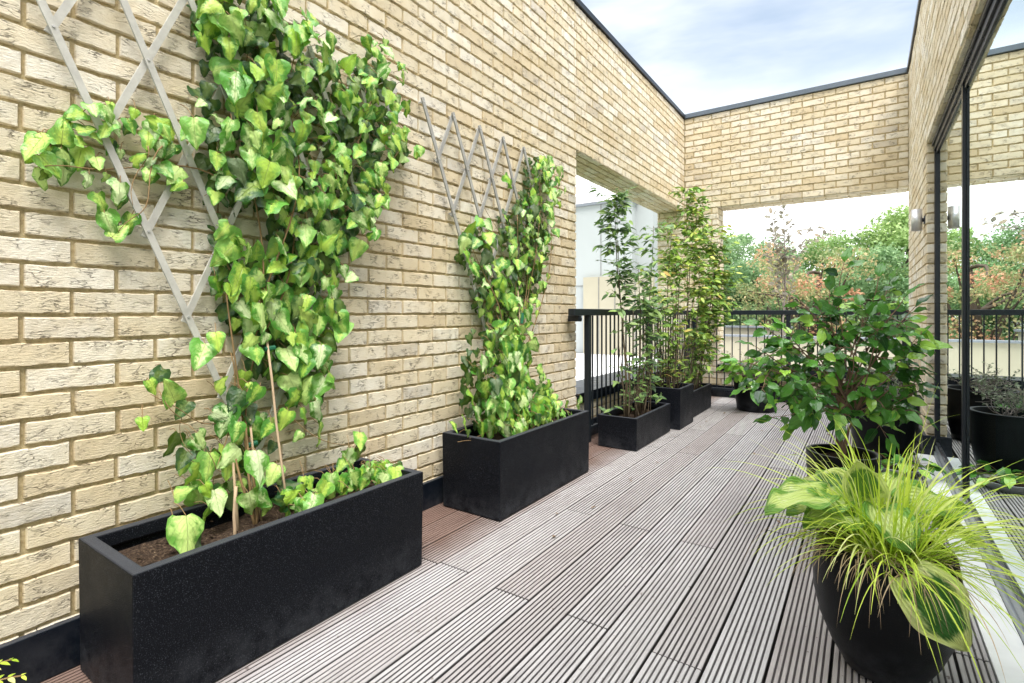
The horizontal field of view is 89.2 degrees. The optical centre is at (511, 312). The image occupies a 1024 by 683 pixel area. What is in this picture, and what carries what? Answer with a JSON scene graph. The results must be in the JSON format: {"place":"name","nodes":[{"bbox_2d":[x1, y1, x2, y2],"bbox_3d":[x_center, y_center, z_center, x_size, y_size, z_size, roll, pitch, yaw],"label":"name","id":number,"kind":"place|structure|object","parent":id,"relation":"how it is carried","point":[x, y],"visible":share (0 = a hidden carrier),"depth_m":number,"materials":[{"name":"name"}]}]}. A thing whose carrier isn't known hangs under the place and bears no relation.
{"place":"outdoors","nodes":[
{"label":"outdoors","id":0,"kind":"place"},
{"bbox_2d":[575,353,656,380],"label":"flat roof","id":1,"kind":"structure","parent":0,"point":[579,359],"depth_m":12.33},
{"bbox_2d":[575,0,917,323],"label":"sky","id":2,"kind":"structure","parent":0,"point":[703,54],"materials":[{"name":"blue"}]},
{"bbox_2d":[699,430,1023,682],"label":"terrace slab","id":3,"kind":"structure","parent":0,"point":[833,644],"depth_m":1.79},
{"bbox_2d":[0,0,684,682],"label":"brick wall","id":4,"kind":"structure","parent":3,"relation":"on","point":[94,330],"depth_m":2.03,"materials":[{"name":"beige brick"}]},
{"bbox_2d":[36,0,397,450],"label":"trellis","id":5,"kind":"object","parent":4,"relation":"attached to","point":[54,22],"visible":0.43,"depth_m":1.80,"materials":[{"name":"wood"}]},
{"bbox_2d":[418,97,539,330],"bbox_3d":[-0.141,-0.447,3.394,0.043,1.483,1.315,0,0,34],"label":"trellis","id":6,"kind":"object","parent":4,"relation":"attached to","point":[452,117],"visible":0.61,"depth_m":3.25,"materials":[{"name":"wood"}]},
{"bbox_2d":[40,396,996,682],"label":"decking","id":7,"kind":"object","parent":3,"relation":"on","point":[646,574],"visible":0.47,"depth_m":2.04,"materials":[{"name":"grey wood"}]},
{"bbox_2d":[0,657,26,682],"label":"plant","id":8,"kind":"object","parent":7,"relation":"on","point":[10,678],"visible":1,"depth_m":1.34,"materials":[{"name":"yellow plant"}]},
{"bbox_2d":[78,457,422,682],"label":"rectangular planter","id":9,"kind":"object","parent":7,"relation":"on","point":[155,606],"visible":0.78,"depth_m":1.64,"materials":[{"name":"black plastic"}]},
{"bbox_2d":[20,0,424,553],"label":"climbing ivy","id":10,"kind":"object","parent":9,"relation":"in","point":[282,311],"visible":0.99,"depth_m":2.01,"materials":[{"name":"plant"}]},
{"bbox_2d":[442,408,588,520],"bbox_3d":[0.071,0.887,3.276,0.405,0.418,1.068,0,0,34],"label":"rectangular planter","id":11,"kind":"object","parent":7,"relation":"on","point":[498,476],"visible":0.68,"depth_m":2.91,"materials":[{"name":"black plastic"}]},
{"bbox_2d":[442,151,582,441],"bbox_3d":[0.062,-0.204,3.388,0.427,2.001,1.538,0,0,34],"label":"climbing ivy","id":12,"kind":"object","parent":11,"relation":"in","point":[506,337],"visible":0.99,"depth_m":3.29,"materials":[{"name":"plant"}]},
{"bbox_2d":[568,309,690,441],"bbox_3d":[1.404,0.532,5.585,0.115,1.135,3.350,0,0,34],"label":"railing","id":13,"kind":"object","parent":7,"relation":"on","point":[575,315],"visible":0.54,"depth_m":4.67,"materials":[{"name":"grey metal"}]},
{"bbox_2d":[598,400,670,450],"bbox_3d":[1.090,0.967,4.555,0.338,0.258,0.865,0,0,34],"label":"rectangular planter","id":14,"kind":"object","parent":7,"relation":"on","point":[617,429],"visible":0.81,"depth_m":4.26,"materials":[{"name":"black plastic"}]},
{"bbox_2d":[588,185,677,417],"bbox_3d":[1.071,-0.108,4.576,1.000,2.040,0.592,0,0,-38],"label":"cane shrub","id":15,"kind":"object","parent":14,"relation":"on","point":[652,313],"visible":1,"depth_m":4.50,"materials":[{"name":"green plant"}]},
{"bbox_2d":[641,381,693,429],"bbox_3d":[1.546,0.904,5.155,0.385,0.384,0.460,0,0,34],"label":"rectangular planter","id":16,"kind":"object","parent":7,"relation":"on","point":[680,399],"visible":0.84,"depth_m":4.94,"materials":[{"name":"black plastic"}]},
{"bbox_2d":[626,222,714,387],"bbox_3d":[1.546,-0.071,5.145,0.880,1.705,0.583,0,0,-16],"label":"cane shrub","id":17,"kind":"object","parent":16,"relation":"in","point":[676,259],"visible":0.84,"depth_m":5.12,"materials":[{"name":"green plant"}]},
{"bbox_2d":[692,383,710,416],"bbox_3d":[1.948,0.961,5.795,0.328,0.271,0.890,0,0,34],"label":"rectangular planter","id":18,"kind":"object","parent":7,"relation":"on","point":[702,399],"visible":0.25,"depth_m":5.74,"materials":[{"name":"black plastic"}]},
{"bbox_2d":[654,185,748,389],"bbox_3d":[2.082,-0.253,5.732,1.159,2.314,0.746,0,0,-36],"label":"cane shrub","id":19,"kind":"object","parent":18,"relation":"on","point":[716,281],"visible":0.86,"depth_m":5.69,"materials":[{"name":"green plant"}]},
{"bbox_2d":[733,375,779,412],"bbox_3d":[2.767,0.913,5.884,0.496,0.367,0.496,0,0,34],"label":"round pot","id":20,"kind":"object","parent":7,"relation":"on","point":[744,401],"visible":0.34,"depth_m":5.73,"materials":[{"name":"black plastic"}]},
{"bbox_2d":[716,353,761,389],"bbox_3d":[2.503,0.643,5.680,0.488,0.393,0.423,0,0,34],"label":"broad leaved plant","id":21,"kind":"object","parent":20,"relation":"in","point":[733,368],"visible":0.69,"depth_m":5.68,"materials":[{"name":"green plant"}]},
{"bbox_2d":[726,345,784,379],"bbox_3d":[2.790,0.569,5.915,0.642,0.427,0.620,0,0,-27],"label":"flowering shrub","id":22,"kind":"object","parent":20,"relation":"in","point":[746,363],"visible":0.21,"depth_m":5.89,"materials":[{"name":"green plant"}]},
{"bbox_2d":[692,310,908,401],"bbox_3d":[3.377,0.532,6.322,2.315,1.135,0.060,0,0,34],"label":"railing","id":23,"kind":"object","parent":7,"relation":"on","point":[788,313],"visible":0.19,"depth_m":6.46,"materials":[{"name":"grey metal"}]},
{"bbox_2d":[805,444,881,532],"bbox_3d":[1.622,0.888,2.549,0.316,0.417,0.316,0,0,34],"label":"camellia pot","id":24,"kind":"object","parent":7,"relation":"on","point":[818,451],"visible":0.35,"depth_m":2.54,"materials":[{"name":"black ceramic"}]},
{"bbox_2d":[720,246,952,457],"bbox_3d":[1.563,0.200,2.524,1.055,1.064,0.620,0,0,2],"label":"camellia","id":25,"kind":"object","parent":24,"relation":"in","point":[807,403],"visible":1,"depth_m":2.48,"materials":[{"name":"green plant"}]},
{"bbox_2d":[850,397,919,461],"bbox_3d":[2.758,0.878,3.857,0.436,0.437,0.436,0,0,34],"label":"round pot","id":26,"kind":"object","parent":7,"relation":"on","point":[903,440],"visible":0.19,"depth_m":3.70,"materials":[{"name":"black plastic"}]},
{"bbox_2d":[813,525,962,682],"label":"bowl pot","id":27,"kind":"object","parent":7,"relation":"on","point":[875,649],"visible":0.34,"depth_m":1.48,"materials":[{"name":"black ceramic"}]},
{"bbox_2d":[725,385,1023,682],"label":"ornamental grass","id":28,"kind":"object","parent":27,"relation":"in","point":[863,534],"depth_m":1.48,"materials":[{"name":"plant"}]},
{"bbox_2d":[764,459,987,651],"bbox_3d":[1.141,0.668,1.626,0.570,0.420,0.573,0,0,34],"label":"hosta","id":29,"kind":"object","parent":27,"relation":"in","point":[783,496],"visible":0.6,"depth_m":1.56,"materials":[{"name":"green plant"}]},
{"bbox_2d":[881,462,920,477],"bbox_3d":[2.635,1.071,3.553,0.270,0.051,0.270,0,0,34],"label":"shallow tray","id":30,"kind":"object","parent":7,"relation":"on","point":[891,469],"visible":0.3,"depth_m":3.51,"materials":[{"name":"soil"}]},
{"bbox_2d":[871,450,946,479],"bbox_3d":[2.634,1.020,3.552,0.528,0.153,0.519,0,0,34],"label":"plant","id":31,"kind":"object","parent":7,"relation":"on","point":[921,471],"visible":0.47,"depth_m":3.49,"materials":[{"name":"green plant"}]},
{"bbox_2d":[658,67,908,406],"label":"brick wall","id":32,"kind":"structure","parent":3,"relation":"on","point":[848,138],"depth_m":6.38,"materials":[{"name":"beige brick"}]},
{"bbox_2d":[907,0,986,454],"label":"brick wall","id":33,"kind":"structure","parent":3,"relation":"on","point":[943,33],"depth_m":4.04,"materials":[{"name":"beige brick"}]},
{"bbox_2d":[911,209,924,231],"bbox_3d":[3.266,-0.747,4.176,0.087,0.170,0.080,0,0,34],"label":"wall lamp","id":34,"kind":"object","parent":33,"relation":"attached to","point":[917,219],"visible":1,"depth_m":4.15,"materials":[{"name":"metal"}]},
{"bbox_2d":[932,0,1023,642],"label":"sliding glass door","id":35,"kind":"structure","parent":33,"relation":"attached to","point":[978,142],"depth_m":2.36,"materials":[{"name":"clear glass"}]},
{"bbox_2d":[917,453,1023,682],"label":"threshold","id":36,"kind":"object","parent":3,"relation":"on","point":[1012,671],"depth_m":1.83,"materials":[{"name":"white stone"}]},
{"bbox_2d":[860,373,900,401],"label":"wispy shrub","id":37,"kind":"object","parent":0,"point":[888,386],"visible":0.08,"depth_m":3.84,"materials":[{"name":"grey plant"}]},
{"label":"ground","id":38,"kind":"structure","parent":0,"visible":0},
{"bbox_2d":[575,200,657,356],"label":"neighbouring building","id":39,"kind":"structure","parent":38,"relation":"on","point":[591,286],"depth_m":15.02,"materials":[{"name":"white paint"}]},
{"bbox_2d":[723,238,736,325],"bbox_3d":[6.249,2.456,18.712,4.181,10.318,4.640,0,0,-25],"label":"leafy tree","id":40,"kind":"object","parent":38,"relation":"on","point":[726,253],"visible":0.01,"depth_m":17.31,"materials":[{"name":"green plant"}]},
{"bbox_2d":[723,255,812,331],"bbox_3d":[7.401,2.889,15.726,3.739,9.440,3.667,0,0,-34],"label":"leafy tree","id":41,"kind":"object","parent":38,"relation":"on","point":[747,271],"visible":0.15,"depth_m":15.23,"materials":[{"name":"green plant"}]},
{"bbox_2d":[723,230,820,333],"bbox_3d":[8.792,2.239,19.050,4.937,10.745,4.934,0,0,34],"label":"leafy tree","id":42,"kind":"object","parent":38,"relation":"on","point":[745,240],"visible":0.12,"depth_m":18.62,"materials":[{"name":"green plant"}]},
{"bbox_2d":[726,241,890,335],"bbox_3d":[7.053,2.933,13.065,2.641,9.376,3.405,0,0,-20],"label":"orange tinged tree","id":43,"kind":"object","parent":38,"relation":"on","point":[818,284],"visible":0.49,"depth_m":12.48,"materials":[{"name":"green plant"}]},
{"bbox_2d":[723,326,901,369],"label":"parapet wall","id":44,"kind":"structure","parent":38,"relation":"on","point":[728,338],"depth_m":11.32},
{"bbox_2d":[762,205,836,337],"bbox_3d":[4.642,-0.102,8.425,1.120,3.608,0.539,0,0,34],"label":"sapling","id":45,"kind":"object","parent":44,"relation":"on","point":[784,258],"visible":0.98,"depth_m":8.49,"materials":[{"name":"brown plant"}]},
{"bbox_2d":[762,229,900,332],"bbox_3d":[11.337,2.274,18.235,5.107,10.682,5.531,0,0,34],"label":"leafy tree","id":46,"kind":"object","parent":38,"relation":"on","point":[831,242],"visible":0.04,"depth_m":17.85,"materials":[{"name":"green plant"}]},
{"bbox_2d":[803,241,909,337],"bbox_3d":[9.825,2.889,13.257,4.296,9.457,4.256,0,0,-7],"label":"leafy tree","id":47,"kind":"object","parent":38,"relation":"on","point":[889,254],"visible":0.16,"depth_m":13.19,"materials":[{"name":"green plant"}]},
{"bbox_2d":[837,204,909,336],"bbox_3d":[11.681,2.084,14.903,4.452,11.057,5.100,0,0,-20],"label":"leafy tree","id":48,"kind":"object","parent":38,"relation":"on","point":[895,225],"visible":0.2,"depth_m":14.69,"materials":[{"name":"green plant"}]},
{"bbox_3d":[3.427,0.874,4.865,0.496,0.447,0.496,0,0,34],"label":"round pot","id":49,"kind":"object","parent":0,"visible":0},
{"bbox_2d":[845,362,897,379],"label":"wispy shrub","id":50,"kind":"object","parent":49,"relation":"in","point":[872,370],"visible":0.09,"depth_m":4.83,"materials":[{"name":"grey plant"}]}
]}

